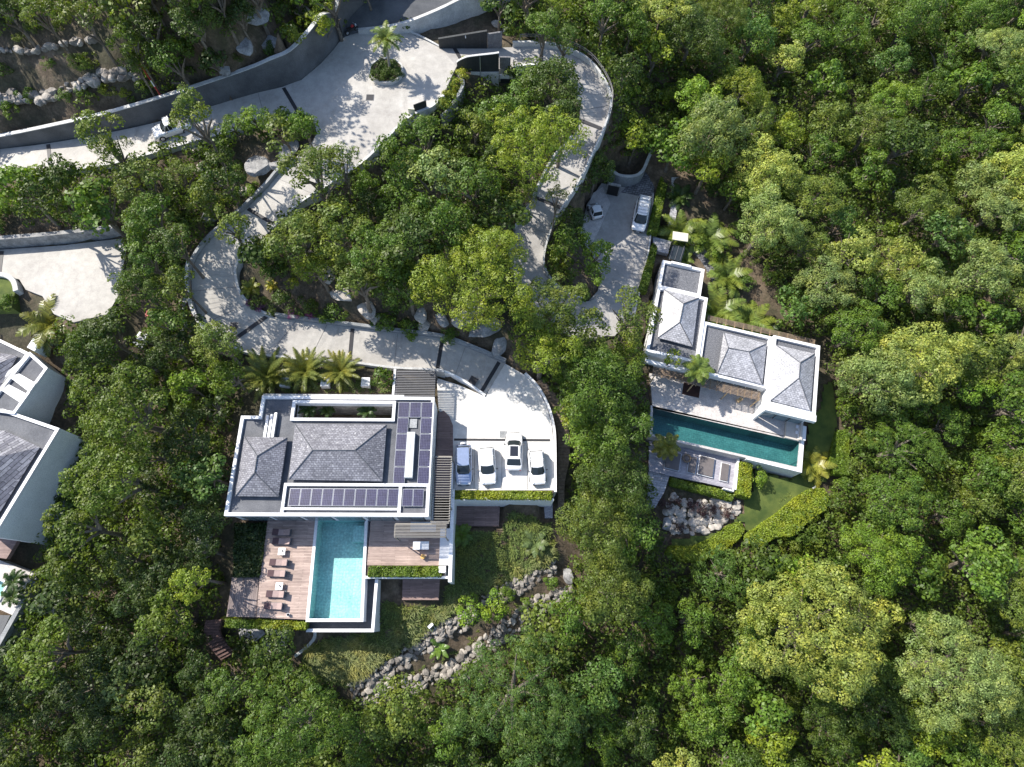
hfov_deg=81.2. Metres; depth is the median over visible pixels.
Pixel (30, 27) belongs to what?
shrub
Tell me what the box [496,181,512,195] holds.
shrub
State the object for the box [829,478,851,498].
shrub
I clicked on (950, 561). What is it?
shrub
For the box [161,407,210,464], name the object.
broadleaf tree
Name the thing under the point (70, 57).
shrub
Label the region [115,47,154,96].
broadleaf tree
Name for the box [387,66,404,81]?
shrub
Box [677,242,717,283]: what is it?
path
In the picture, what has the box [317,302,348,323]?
shrub
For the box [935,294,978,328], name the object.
broadleaf tree
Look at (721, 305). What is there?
palm tree
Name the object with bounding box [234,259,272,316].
wall
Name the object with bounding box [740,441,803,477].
pool wall
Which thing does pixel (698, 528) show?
boulder
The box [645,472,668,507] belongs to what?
stone steps
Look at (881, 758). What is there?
broadleaf tree
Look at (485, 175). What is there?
broadleaf tree
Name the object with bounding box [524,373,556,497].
wall
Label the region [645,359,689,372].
lintel
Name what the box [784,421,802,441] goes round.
sofa
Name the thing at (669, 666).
shrub
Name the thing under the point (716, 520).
boulder
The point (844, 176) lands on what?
shrub
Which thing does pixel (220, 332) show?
broadleaf tree
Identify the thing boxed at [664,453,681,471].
day bed
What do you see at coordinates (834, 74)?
broadleaf tree
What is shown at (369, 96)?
manhole
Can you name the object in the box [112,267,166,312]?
broadleaf tree
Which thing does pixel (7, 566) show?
pool terrace
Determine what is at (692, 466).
day bed
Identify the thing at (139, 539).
broadleaf tree
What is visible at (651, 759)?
shrub
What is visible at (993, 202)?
broadleaf tree
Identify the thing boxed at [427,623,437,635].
ladder
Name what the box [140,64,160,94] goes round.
pole
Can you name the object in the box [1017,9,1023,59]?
broadleaf tree
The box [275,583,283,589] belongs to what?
side table
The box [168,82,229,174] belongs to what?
broadleaf tree
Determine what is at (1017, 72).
broadleaf tree
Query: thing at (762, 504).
lawn
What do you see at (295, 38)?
broadleaf tree
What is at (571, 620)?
broadleaf tree
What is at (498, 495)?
hedge
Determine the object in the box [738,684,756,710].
shrub
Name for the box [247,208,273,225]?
drain grate
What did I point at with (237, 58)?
shrub
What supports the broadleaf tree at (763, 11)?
on the ground at (32, 72)
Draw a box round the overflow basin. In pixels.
[306,579,380,631]
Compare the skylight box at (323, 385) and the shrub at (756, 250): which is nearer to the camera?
the skylight box at (323, 385)
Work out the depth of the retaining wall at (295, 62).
65.73 m
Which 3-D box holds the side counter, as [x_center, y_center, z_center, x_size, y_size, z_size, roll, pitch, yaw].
[-6.845,16.617,60.774,1.000,0.347,3.619,0,69,-1]
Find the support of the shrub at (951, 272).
on the ground at (32, 72)
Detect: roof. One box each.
[0,615,10,634]
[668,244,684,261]
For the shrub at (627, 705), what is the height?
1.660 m
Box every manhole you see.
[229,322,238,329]
[366,94,373,99]
[468,375,478,385]
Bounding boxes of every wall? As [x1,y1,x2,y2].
[0,12,339,148]
[0,34,96,55]
[0,66,141,106]
[0,225,120,249]
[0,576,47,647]
[14,128,243,180]
[184,258,214,339]
[191,159,288,266]
[220,340,444,377]
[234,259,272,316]
[263,394,404,396]
[272,169,348,232]
[274,312,505,363]
[294,632,316,657]
[335,0,366,37]
[346,605,478,698]
[348,94,444,177]
[358,0,510,34]
[358,585,573,708]
[364,576,447,578]
[392,369,396,394]
[437,368,485,395]
[438,30,501,48]
[440,72,464,125]
[440,656,472,682]
[448,490,456,583]
[451,462,453,489]
[455,498,553,506]
[457,51,510,86]
[481,558,556,606]
[513,40,612,121]
[513,63,537,73]
[513,135,572,231]
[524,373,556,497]
[542,114,608,299]
[607,149,652,186]
[722,488,733,491]
[731,459,739,490]
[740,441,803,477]
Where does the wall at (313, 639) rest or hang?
on the ground at (32, 72)
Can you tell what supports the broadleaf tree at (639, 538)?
on the ground at (32, 72)
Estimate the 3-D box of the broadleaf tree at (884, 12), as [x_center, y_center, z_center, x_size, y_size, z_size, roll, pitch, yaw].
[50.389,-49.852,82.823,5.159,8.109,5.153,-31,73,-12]
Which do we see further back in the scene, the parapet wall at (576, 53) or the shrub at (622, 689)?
the parapet wall at (576, 53)
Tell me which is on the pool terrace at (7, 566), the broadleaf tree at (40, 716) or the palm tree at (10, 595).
the palm tree at (10, 595)
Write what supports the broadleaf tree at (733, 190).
on the ground at (32, 72)
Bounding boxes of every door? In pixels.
[500,79,516,82]
[606,185,618,195]
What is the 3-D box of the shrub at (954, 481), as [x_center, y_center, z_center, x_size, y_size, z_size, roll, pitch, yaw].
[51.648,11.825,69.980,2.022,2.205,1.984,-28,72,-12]
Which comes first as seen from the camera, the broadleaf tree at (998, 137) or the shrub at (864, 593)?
the shrub at (864, 593)
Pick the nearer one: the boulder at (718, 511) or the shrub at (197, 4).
the shrub at (197, 4)
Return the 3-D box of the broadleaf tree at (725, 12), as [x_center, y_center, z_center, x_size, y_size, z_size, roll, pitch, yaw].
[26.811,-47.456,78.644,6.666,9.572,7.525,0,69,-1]
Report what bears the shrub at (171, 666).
on the ground at (32, 72)
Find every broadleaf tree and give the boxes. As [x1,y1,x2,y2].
[0,0,36,47]
[0,163,62,229]
[0,636,37,704]
[0,679,56,722]
[0,690,36,746]
[0,741,49,766]
[0,753,19,766]
[3,614,90,691]
[16,152,89,227]
[18,0,75,59]
[29,687,81,732]
[30,565,97,624]
[36,545,103,591]
[40,496,127,552]
[42,658,117,716]
[53,0,116,64]
[56,177,131,241]
[56,433,163,513]
[57,759,119,766]
[59,610,111,646]
[59,699,123,752]
[62,327,126,374]
[64,561,118,606]
[67,360,178,442]
[71,109,142,183]
[75,623,134,672]
[77,307,144,362]
[87,131,147,195]
[88,667,139,711]
[98,0,151,47]
[99,533,153,577]
[105,21,161,93]
[107,562,171,618]
[109,626,169,686]
[110,156,177,222]
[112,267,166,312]
[114,736,162,766]
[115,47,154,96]
[120,10,176,76]
[121,191,180,252]
[123,235,178,293]
[124,680,187,734]
[125,513,173,554]
[126,340,164,381]
[127,467,165,498]
[131,434,174,472]
[132,587,196,645]
[133,490,172,528]
[137,0,165,26]
[142,36,194,87]
[144,329,195,368]
[145,304,196,350]
[145,540,184,582]
[147,223,204,278]
[155,723,213,766]
[158,265,207,313]
[158,490,193,521]
[160,158,201,203]
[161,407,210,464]
[166,364,210,403]
[167,0,197,36]
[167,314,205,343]
[167,565,226,605]
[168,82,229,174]
[168,685,229,743]
[169,0,222,65]
[169,391,202,425]
[171,452,228,500]
[173,648,221,692]
[178,535,224,575]
[181,492,232,538]
[184,176,223,220]
[189,320,242,366]
[193,391,229,425]
[196,145,246,207]
[197,47,227,75]
[198,757,223,766]
[200,717,251,766]
[201,667,252,713]
[203,0,238,45]
[205,355,249,395]
[213,203,250,248]
[217,0,256,52]
[226,747,266,766]
[232,0,270,34]
[232,666,351,766]
[236,235,268,269]
[244,623,295,682]
[251,754,290,766]
[261,208,335,273]
[265,115,300,159]
[275,143,344,220]
[283,24,306,43]
[287,113,320,145]
[290,0,307,28]
[291,249,333,292]
[296,2,335,38]
[296,756,346,766]
[309,0,348,41]
[317,193,373,269]
[326,140,359,205]
[327,744,375,766]
[331,254,392,312]
[338,710,389,766]
[346,218,407,292]
[353,171,381,212]
[355,189,387,231]
[360,673,433,746]
[372,132,427,212]
[373,205,446,278]
[375,182,419,226]
[375,256,428,315]
[397,114,441,179]
[398,145,464,211]
[408,224,537,331]
[412,192,473,267]
[415,709,461,761]
[427,761,437,766]
[439,625,580,766]
[439,733,496,766]
[447,156,504,231]
[454,108,491,149]
[455,592,491,627]
[461,184,532,242]
[473,83,530,171]
[477,132,512,184]
[479,0,519,30]
[480,587,510,623]
[482,754,516,766]
[485,103,592,202]
[502,0,537,35]
[503,715,572,766]
[507,181,537,215]
[510,65,546,111]
[512,317,583,380]
[517,599,578,666]
[521,272,588,331]
[524,7,559,60]
[528,54,583,140]
[532,673,598,749]
[538,0,571,21]
[540,89,582,167]
[544,23,579,57]
[545,180,569,238]
[547,733,583,766]
[548,590,599,650]
[552,397,587,429]
[553,223,587,254]
[554,307,609,357]
[555,482,634,569]
[557,344,642,426]
[559,207,589,238]
[563,415,612,467]
[566,654,624,715]
[574,438,652,518]
[574,548,655,627]
[579,391,653,457]
[581,231,613,276]
[584,0,627,54]
[584,263,610,291]
[585,149,615,197]
[586,725,626,766]
[587,691,625,740]
[603,629,644,678]
[606,51,643,100]
[606,334,645,366]
[609,497,661,563]
[612,284,662,344]
[613,705,658,759]
[614,0,640,35]
[615,1,651,56]
[618,112,660,166]
[634,29,673,78]
[634,600,676,644]
[637,0,694,41]
[643,116,701,172]
[652,746,700,766]
[655,0,726,72]
[660,348,681,374]
[667,655,709,704]
[674,74,723,117]
[674,92,756,170]
[677,597,713,648]
[681,695,739,746]
[686,147,730,194]
[690,543,750,607]
[696,0,750,37]
[697,35,738,82]
[710,650,755,705]
[711,64,770,113]
[713,737,757,766]
[718,172,753,210]
[725,95,775,149]
[729,7,778,66]
[729,740,808,766]
[731,131,804,201]
[732,617,772,667]
[736,558,887,708]
[737,181,805,254]
[737,534,793,593]
[740,590,787,628]
[744,680,793,738]
[745,720,799,766]
[750,0,783,19]
[760,0,802,42]
[763,39,806,90]
[766,110,805,152]
[773,219,836,268]
[775,554,827,603]
[776,284,821,328]
[781,172,847,220]
[791,18,833,71]
[792,0,835,33]
[792,255,856,307]
[795,661,841,716]
[802,132,845,174]
[802,697,866,756]
[805,58,847,108]
[807,100,862,144]
[819,734,861,766]
[820,225,877,278]
[821,1,871,59]
[822,205,856,242]
[825,299,890,352]
[835,340,921,416]
[839,518,924,597]
[843,101,898,160]
[847,596,905,648]
[848,145,895,194]
[854,674,922,746]
[855,637,908,697]
[857,467,934,531]
[857,748,906,766]
[858,271,905,311]
[864,0,903,36]
[865,410,947,472]
[866,77,924,133]
[867,236,926,286]
[868,37,913,90]
[876,115,941,172]
[877,321,976,403]
[883,0,951,51]
[886,731,935,766]
[887,376,940,418]
[891,257,959,313]
[891,544,948,601]
[893,171,961,233]
[893,610,1021,733]
[900,608,946,648]
[905,64,958,114]
[905,698,967,759]
[917,208,976,259]
[921,490,976,538]
[924,0,971,26]
[925,30,976,77]
[927,402,970,446]
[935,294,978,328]
[936,751,980,766]
[937,331,1009,388]
[938,127,988,167]
[943,368,1001,405]
[944,61,992,112]
[944,522,1018,604]
[945,709,997,766]
[948,238,1023,297]
[948,479,1005,524]
[951,0,1018,44]
[953,160,1009,203]
[955,448,1018,504]
[964,27,1023,85]
[964,687,1023,766]
[967,180,1023,230]
[967,299,1020,336]
[969,556,1023,628]
[970,127,1014,165]
[970,637,1023,700]
[973,750,1002,766]
[975,98,1020,141]
[976,52,1023,105]
[980,142,1023,206]
[982,369,1023,423]
[982,415,1023,453]
[987,353,1023,387]
[989,449,1023,502]
[990,231,1023,267]
[995,327,1023,365]
[996,493,1023,533]
[996,620,1023,655]
[997,0,1023,35]
[998,211,1023,239]
[1000,744,1023,766]
[1003,86,1023,126]
[1004,287,1023,316]
[1011,48,1023,76]
[1011,519,1023,564]
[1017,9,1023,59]
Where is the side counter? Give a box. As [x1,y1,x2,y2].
[439,528,449,564]
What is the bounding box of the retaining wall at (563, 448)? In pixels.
[536,379,569,513]
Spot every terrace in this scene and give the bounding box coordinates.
[0,560,39,614]
[649,373,784,435]
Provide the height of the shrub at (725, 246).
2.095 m
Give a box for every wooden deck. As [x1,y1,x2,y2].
[0,539,20,558]
[226,577,259,616]
[257,520,314,619]
[367,520,449,575]
[402,579,439,599]
[434,411,452,497]
[456,506,499,526]
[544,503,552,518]
[648,441,735,488]
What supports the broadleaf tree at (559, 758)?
on the ground at (32, 72)
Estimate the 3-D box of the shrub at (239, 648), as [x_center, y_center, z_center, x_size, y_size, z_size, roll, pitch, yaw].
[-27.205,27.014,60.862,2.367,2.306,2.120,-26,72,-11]
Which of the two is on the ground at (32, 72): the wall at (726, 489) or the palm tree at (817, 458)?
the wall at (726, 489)
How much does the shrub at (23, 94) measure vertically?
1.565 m
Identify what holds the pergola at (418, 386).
on the ground at (32, 72)
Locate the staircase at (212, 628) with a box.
[204,619,232,660]
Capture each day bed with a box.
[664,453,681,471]
[687,456,697,474]
[697,455,714,477]
[719,462,729,482]
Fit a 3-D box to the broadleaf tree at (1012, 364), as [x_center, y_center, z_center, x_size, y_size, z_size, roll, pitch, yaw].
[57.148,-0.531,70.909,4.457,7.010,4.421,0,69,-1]
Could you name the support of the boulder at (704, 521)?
on the ground at (32, 72)
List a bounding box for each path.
[652,236,670,255]
[668,177,678,227]
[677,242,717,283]
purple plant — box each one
[658,497,672,509]
[673,494,681,505]
[674,523,686,535]
[687,499,703,513]
[696,502,712,517]
[708,504,719,514]
[722,504,735,518]
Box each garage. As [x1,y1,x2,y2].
[499,73,521,82]
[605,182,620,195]
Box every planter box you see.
[439,566,445,572]
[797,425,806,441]
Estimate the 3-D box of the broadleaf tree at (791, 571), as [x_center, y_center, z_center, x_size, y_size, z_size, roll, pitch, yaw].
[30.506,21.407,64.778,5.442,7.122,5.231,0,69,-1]
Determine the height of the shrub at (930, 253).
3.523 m
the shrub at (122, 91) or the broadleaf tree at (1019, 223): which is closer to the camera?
the shrub at (122, 91)
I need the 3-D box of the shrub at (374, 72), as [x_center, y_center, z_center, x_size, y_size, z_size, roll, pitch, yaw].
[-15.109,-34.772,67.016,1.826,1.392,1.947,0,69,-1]
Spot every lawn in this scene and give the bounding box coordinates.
[0,278,20,313]
[672,382,836,545]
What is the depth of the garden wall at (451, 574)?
60.97 m
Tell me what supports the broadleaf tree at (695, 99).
on the ground at (32, 72)
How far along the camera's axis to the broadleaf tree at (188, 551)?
56.53 m
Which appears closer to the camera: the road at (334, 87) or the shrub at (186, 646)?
the shrub at (186, 646)
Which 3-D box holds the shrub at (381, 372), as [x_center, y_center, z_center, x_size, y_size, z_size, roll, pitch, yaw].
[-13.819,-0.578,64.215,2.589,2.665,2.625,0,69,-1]
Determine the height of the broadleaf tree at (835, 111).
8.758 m
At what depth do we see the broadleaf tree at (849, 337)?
66.30 m
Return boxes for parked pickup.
[151,115,191,141]
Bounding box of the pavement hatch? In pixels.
[500,431,506,437]
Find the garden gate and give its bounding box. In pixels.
[408,100,426,113]
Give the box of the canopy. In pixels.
[669,231,687,249]
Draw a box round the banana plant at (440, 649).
[430,638,449,659]
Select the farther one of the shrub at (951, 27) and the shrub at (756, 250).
the shrub at (951, 27)
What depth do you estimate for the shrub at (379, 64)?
67.17 m
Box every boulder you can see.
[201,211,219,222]
[219,66,230,75]
[236,37,252,55]
[269,161,279,169]
[321,266,336,283]
[370,312,380,324]
[414,308,426,323]
[418,320,429,330]
[435,313,448,326]
[491,20,501,27]
[563,568,573,584]
[662,517,671,529]
[666,509,673,515]
[669,524,675,531]
[674,509,681,515]
[676,517,682,523]
[680,507,686,513]
[682,500,689,507]
[688,517,697,526]
[694,525,701,532]
[695,517,701,524]
[700,517,708,526]
[700,528,709,534]
[701,503,709,508]
[708,524,714,530]
[712,517,721,523]
[713,502,720,507]
[714,508,720,516]
[714,524,721,529]
[721,514,728,523]
[725,501,731,507]
[731,503,740,509]
[733,510,740,515]
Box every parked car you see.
[453,442,473,485]
[477,445,497,485]
[504,432,524,470]
[527,449,547,485]
[587,203,602,219]
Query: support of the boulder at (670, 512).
on the ground at (32, 72)
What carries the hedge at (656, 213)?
on the ground at (32, 72)
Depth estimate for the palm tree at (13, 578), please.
61.10 m
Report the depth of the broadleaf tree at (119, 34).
58.61 m
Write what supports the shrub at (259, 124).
on the ground at (32, 72)
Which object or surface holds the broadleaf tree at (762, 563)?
on the ground at (32, 72)
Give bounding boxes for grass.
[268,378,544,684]
[301,510,559,690]
[734,472,792,544]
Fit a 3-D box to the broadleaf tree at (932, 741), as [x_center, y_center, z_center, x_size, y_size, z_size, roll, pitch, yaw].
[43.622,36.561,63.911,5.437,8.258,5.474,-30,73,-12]
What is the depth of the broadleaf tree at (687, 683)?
61.41 m
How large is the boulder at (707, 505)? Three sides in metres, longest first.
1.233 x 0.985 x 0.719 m
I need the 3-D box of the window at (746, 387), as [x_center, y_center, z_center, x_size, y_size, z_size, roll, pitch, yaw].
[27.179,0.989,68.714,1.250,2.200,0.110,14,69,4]
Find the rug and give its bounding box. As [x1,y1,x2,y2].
[682,383,699,397]
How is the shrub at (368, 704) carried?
on the ground at (32, 72)
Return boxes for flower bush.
[255,302,264,311]
[287,307,298,319]
[304,311,314,319]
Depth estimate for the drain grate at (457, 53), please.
69.52 m
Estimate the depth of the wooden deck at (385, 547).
60.83 m
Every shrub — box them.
[0,61,13,76]
[0,100,20,119]
[0,217,5,233]
[0,293,17,311]
[10,205,22,215]
[11,32,25,42]
[13,87,32,103]
[22,21,38,33]
[26,728,43,746]
[39,56,55,70]
[47,212,62,225]
[51,19,63,31]
[53,485,84,506]
[55,88,71,102]
[63,53,78,68]
[66,653,91,673]
[73,86,90,97]
[74,51,99,71]
[74,747,90,762]
[89,363,111,377]
[95,0,114,19]
[96,607,115,621]
[97,83,117,95]
[101,499,129,521]
[118,86,131,97]
[118,706,136,725]
[131,716,145,733]
[132,668,152,687]
[133,511,147,524]
[134,83,151,97]
[150,267,166,282]
[152,390,179,409]
[157,361,173,373]
[161,678,178,699]
[163,463,184,481]
[165,208,187,228]
[165,653,186,675]
[169,538,183,557]
[180,634,194,652]
[183,0,202,11]
[187,625,212,648]
[196,388,209,397]
[203,150,221,170]
[204,444,218,456]
[212,131,236,149]
[220,114,241,141]
[228,106,251,137]
[230,191,246,205]
[231,53,243,63]
[231,159,243,170]
[232,637,253,660]
[234,723,257,746]
[240,105,268,134]
[244,181,261,199]
[247,294,268,309]
[255,106,276,136]
[255,672,271,687]
[259,259,288,284]
[260,251,282,274]
[262,40,274,55]
[266,289,295,315]
[268,109,292,132]
[269,2,284,15]
[279,20,294,35]
[279,109,304,133]
[283,272,298,288]
[293,107,313,134]
[293,295,319,316]
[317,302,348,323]
[318,733,334,758]
[320,684,335,703]
[339,699,353,717]
[348,170,358,183]
[359,700,378,716]
[369,68,384,81]
[369,306,398,331]
[370,366,394,387]
[371,56,385,74]
[377,58,391,69]
[379,65,392,80]
[384,745,395,755]
[386,59,400,75]
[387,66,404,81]
[397,317,422,341]
[421,253,444,277]
[423,749,444,765]
[436,98,451,107]
[440,327,459,345]
[441,89,456,99]
[450,68,469,81]
[450,79,464,92]
[452,116,469,131]
[459,139,479,155]
[476,731,487,742]
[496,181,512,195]
[499,584,516,602]
[502,69,520,79]
[509,634,537,663]
[513,29,524,40]
[518,597,532,611]
[521,92,540,113]
[540,371,566,391]
[543,577,558,590]
[549,247,565,266]
[556,650,578,672]
[558,1,579,21]
[578,288,590,301]
[581,181,590,194]
[602,34,622,48]
[607,677,628,701]
[616,133,628,146]
[619,701,631,714]
[622,84,640,97]
[624,372,639,386]
[630,654,649,678]
[632,735,660,762]
[633,404,648,417]
[636,687,662,716]
[639,580,666,601]
[642,535,663,554]
[655,631,675,650]
[656,84,679,105]
[657,655,680,677]
[661,742,677,761]
[663,582,683,604]
[671,106,691,129]
[671,715,692,738]
[683,55,695,69]
[693,637,713,661]
[696,179,718,196]
[704,249,719,261]
[719,241,731,258]
[723,717,735,733]
[728,221,743,238]
[728,612,741,629]
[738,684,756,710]
[739,246,762,265]
[741,275,756,291]
[743,547,763,563]
[745,53,757,65]
[751,464,767,488]
[762,266,779,285]
[774,289,789,302]
[776,176,797,202]
[776,672,791,684]
[777,539,802,557]
[778,75,791,87]
[784,689,805,714]
[786,313,803,331]
[790,280,805,293]
[799,102,815,115]
[800,61,814,74]
[803,520,827,542]
[805,538,821,554]
[827,496,849,520]
[827,548,850,579]
[828,166,858,188]
[829,0,848,17]
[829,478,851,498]
[832,380,849,397]
[835,397,857,420]
[837,75,853,90]
[841,42,865,57]
[844,457,867,481]
[846,61,863,77]
[846,432,868,453]
[847,143,861,155]
[848,721,869,747]
[852,222,867,234]
[852,290,878,307]
[854,497,867,512]
[856,583,872,601]
[857,429,878,453]
[858,400,884,421]
[866,458,888,471]
[867,25,891,42]
[869,68,889,83]
[870,192,887,208]
[874,167,905,185]
[884,639,894,653]
[885,220,901,236]
[889,619,915,640]
[892,656,919,682]
[894,305,910,317]
[909,151,936,174]
[913,470,929,489]
[917,35,934,50]
[917,251,948,273]
[923,479,946,501]
[927,145,956,170]
[935,453,957,472]
[937,552,952,575]
[938,268,955,280]
[940,321,965,337]
[940,390,965,409]
[941,91,961,103]
[942,179,955,193]
[944,15,961,30]
[949,475,963,489]
[950,157,975,173]
[954,448,974,469]
[963,404,989,424]
[969,426,986,444]
[976,231,997,251]
[980,392,994,405]
[982,609,1009,631]
[983,331,1013,354]
[992,628,1014,647]
[996,534,1010,550]
[1006,526,1023,541]
[1008,17,1022,35]
[1008,134,1023,152]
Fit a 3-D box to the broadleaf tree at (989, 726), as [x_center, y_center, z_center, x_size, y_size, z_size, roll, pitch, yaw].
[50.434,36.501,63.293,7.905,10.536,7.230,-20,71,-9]
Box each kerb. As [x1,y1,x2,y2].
[0,272,23,295]
[409,32,438,46]
[633,193,653,315]
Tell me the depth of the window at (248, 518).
60.17 m
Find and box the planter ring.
[369,57,403,85]
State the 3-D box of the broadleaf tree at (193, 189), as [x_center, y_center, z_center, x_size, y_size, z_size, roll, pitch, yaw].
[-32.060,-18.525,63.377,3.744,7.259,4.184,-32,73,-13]
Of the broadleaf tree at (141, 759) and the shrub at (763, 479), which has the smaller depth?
the broadleaf tree at (141, 759)
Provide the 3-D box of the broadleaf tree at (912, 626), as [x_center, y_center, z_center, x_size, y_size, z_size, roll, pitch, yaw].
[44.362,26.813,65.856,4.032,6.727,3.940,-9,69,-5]
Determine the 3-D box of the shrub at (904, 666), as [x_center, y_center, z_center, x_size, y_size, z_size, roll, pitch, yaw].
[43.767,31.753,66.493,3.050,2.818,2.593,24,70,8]
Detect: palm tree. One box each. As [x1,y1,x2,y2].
[0,585,26,607]
[2,569,29,589]
[15,293,72,357]
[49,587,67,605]
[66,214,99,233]
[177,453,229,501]
[220,609,242,620]
[236,345,293,403]
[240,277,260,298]
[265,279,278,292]
[279,347,326,393]
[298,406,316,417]
[316,349,364,392]
[318,406,335,417]
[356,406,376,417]
[368,20,403,70]
[455,523,472,546]
[522,529,548,557]
[651,209,707,252]
[651,432,680,460]
[665,183,693,210]
[681,252,694,264]
[682,212,738,263]
[682,354,714,385]
[703,282,745,327]
[706,252,752,298]
[727,300,776,334]
[754,316,783,336]
[801,446,837,487]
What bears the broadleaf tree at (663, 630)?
on the ground at (32, 72)
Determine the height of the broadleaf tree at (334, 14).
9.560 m
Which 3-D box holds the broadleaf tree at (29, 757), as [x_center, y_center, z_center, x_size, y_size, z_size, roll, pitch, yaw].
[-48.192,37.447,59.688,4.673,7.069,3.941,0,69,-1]
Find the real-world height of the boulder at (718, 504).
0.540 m
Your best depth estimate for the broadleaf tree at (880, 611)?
61.99 m
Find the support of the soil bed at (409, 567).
on the wooden deck at (385, 547)
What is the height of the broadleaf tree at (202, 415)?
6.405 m
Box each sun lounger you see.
[264,602,284,609]
[266,590,286,597]
[267,570,287,576]
[269,559,289,565]
[272,528,291,535]
[272,537,292,544]
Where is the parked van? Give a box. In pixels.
[631,195,650,232]
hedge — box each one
[224,618,256,628]
[232,522,266,577]
[255,618,309,630]
[367,565,442,577]
[452,490,552,500]
[638,242,657,294]
[646,176,668,236]
[664,521,744,562]
[668,477,733,501]
[733,462,752,499]
[743,488,828,546]
[826,429,850,477]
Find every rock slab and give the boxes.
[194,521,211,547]
[239,628,265,642]
[244,156,270,176]
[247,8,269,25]
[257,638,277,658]
[261,35,276,48]
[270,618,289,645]
[279,137,298,159]
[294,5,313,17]
[330,288,351,300]
[357,301,375,319]
[451,310,473,328]
[469,317,500,336]
[492,337,506,357]
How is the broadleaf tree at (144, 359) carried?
on the ground at (32, 72)
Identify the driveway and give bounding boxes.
[192,143,504,394]
[442,47,613,340]
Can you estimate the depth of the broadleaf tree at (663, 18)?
72.89 m
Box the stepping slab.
[27,338,50,356]
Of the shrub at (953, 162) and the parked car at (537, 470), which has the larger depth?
the shrub at (953, 162)
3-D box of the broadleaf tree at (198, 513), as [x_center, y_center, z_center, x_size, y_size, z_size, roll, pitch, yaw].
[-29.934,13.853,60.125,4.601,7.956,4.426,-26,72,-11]
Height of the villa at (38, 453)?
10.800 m
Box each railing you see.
[513,57,542,65]
[520,34,612,113]
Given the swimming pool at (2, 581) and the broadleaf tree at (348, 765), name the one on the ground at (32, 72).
the broadleaf tree at (348, 765)
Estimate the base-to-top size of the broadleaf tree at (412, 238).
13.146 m
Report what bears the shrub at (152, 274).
on the ground at (32, 72)
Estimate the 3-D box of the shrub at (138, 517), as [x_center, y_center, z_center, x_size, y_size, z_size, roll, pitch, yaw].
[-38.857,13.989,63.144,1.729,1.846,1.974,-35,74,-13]
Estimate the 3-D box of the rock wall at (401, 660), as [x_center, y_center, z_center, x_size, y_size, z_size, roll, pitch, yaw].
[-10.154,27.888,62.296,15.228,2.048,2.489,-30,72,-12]
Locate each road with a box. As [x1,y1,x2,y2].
[0,85,306,170]
[283,33,456,159]
[344,0,451,36]
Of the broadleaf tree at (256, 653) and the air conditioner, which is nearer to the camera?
the broadleaf tree at (256, 653)
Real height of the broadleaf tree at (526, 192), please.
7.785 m
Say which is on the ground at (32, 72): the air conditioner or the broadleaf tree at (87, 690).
the broadleaf tree at (87, 690)
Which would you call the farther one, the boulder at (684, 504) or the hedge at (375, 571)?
the boulder at (684, 504)
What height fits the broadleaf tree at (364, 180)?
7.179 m
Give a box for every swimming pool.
[0,578,7,600]
[306,520,370,621]
[645,406,800,468]
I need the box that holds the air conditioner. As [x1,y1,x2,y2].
[137,332,148,341]
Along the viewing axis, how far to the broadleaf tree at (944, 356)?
64.72 m
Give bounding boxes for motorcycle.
[345,23,358,35]
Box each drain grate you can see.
[0,251,3,271]
[46,144,51,165]
[231,316,267,342]
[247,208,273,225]
[282,87,296,111]
[348,328,353,359]
[436,341,443,368]
[453,48,460,58]
[454,438,549,440]
[481,361,499,391]
[535,197,560,208]
[581,119,601,129]
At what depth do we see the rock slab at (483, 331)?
66.97 m
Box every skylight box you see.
[279,377,289,388]
[320,377,329,388]
[361,377,370,388]
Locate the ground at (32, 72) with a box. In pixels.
[0,0,1023,766]
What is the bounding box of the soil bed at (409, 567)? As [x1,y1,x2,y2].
[367,565,444,575]
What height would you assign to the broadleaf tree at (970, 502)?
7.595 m
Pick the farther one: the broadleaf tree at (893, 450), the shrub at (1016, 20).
the shrub at (1016, 20)
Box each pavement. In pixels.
[0,238,127,323]
[437,364,553,490]
[581,183,651,337]
[582,187,609,248]
[621,172,653,197]
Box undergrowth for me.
[0,0,1023,766]
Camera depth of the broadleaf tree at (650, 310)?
62.59 m
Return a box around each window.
[242,517,273,519]
[273,517,304,519]
[304,517,334,520]
[335,517,365,520]
[366,517,395,520]
[397,517,425,520]
[706,379,720,387]
[718,381,732,389]
[728,384,744,393]
[740,387,756,395]
[760,412,775,417]
[772,415,787,420]
[785,418,802,423]
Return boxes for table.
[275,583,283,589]
[278,548,285,554]
[410,522,435,529]
[413,541,428,549]
[682,454,690,462]
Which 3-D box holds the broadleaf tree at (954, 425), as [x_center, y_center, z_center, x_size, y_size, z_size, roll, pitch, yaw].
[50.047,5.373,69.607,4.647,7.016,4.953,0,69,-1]
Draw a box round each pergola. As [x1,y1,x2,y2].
[394,523,448,540]
[395,371,437,396]
[430,456,453,523]
[650,367,760,406]
[707,315,814,343]
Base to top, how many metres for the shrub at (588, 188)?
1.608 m
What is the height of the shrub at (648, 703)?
3.054 m
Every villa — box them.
[0,339,90,544]
[224,396,437,521]
[641,260,819,423]

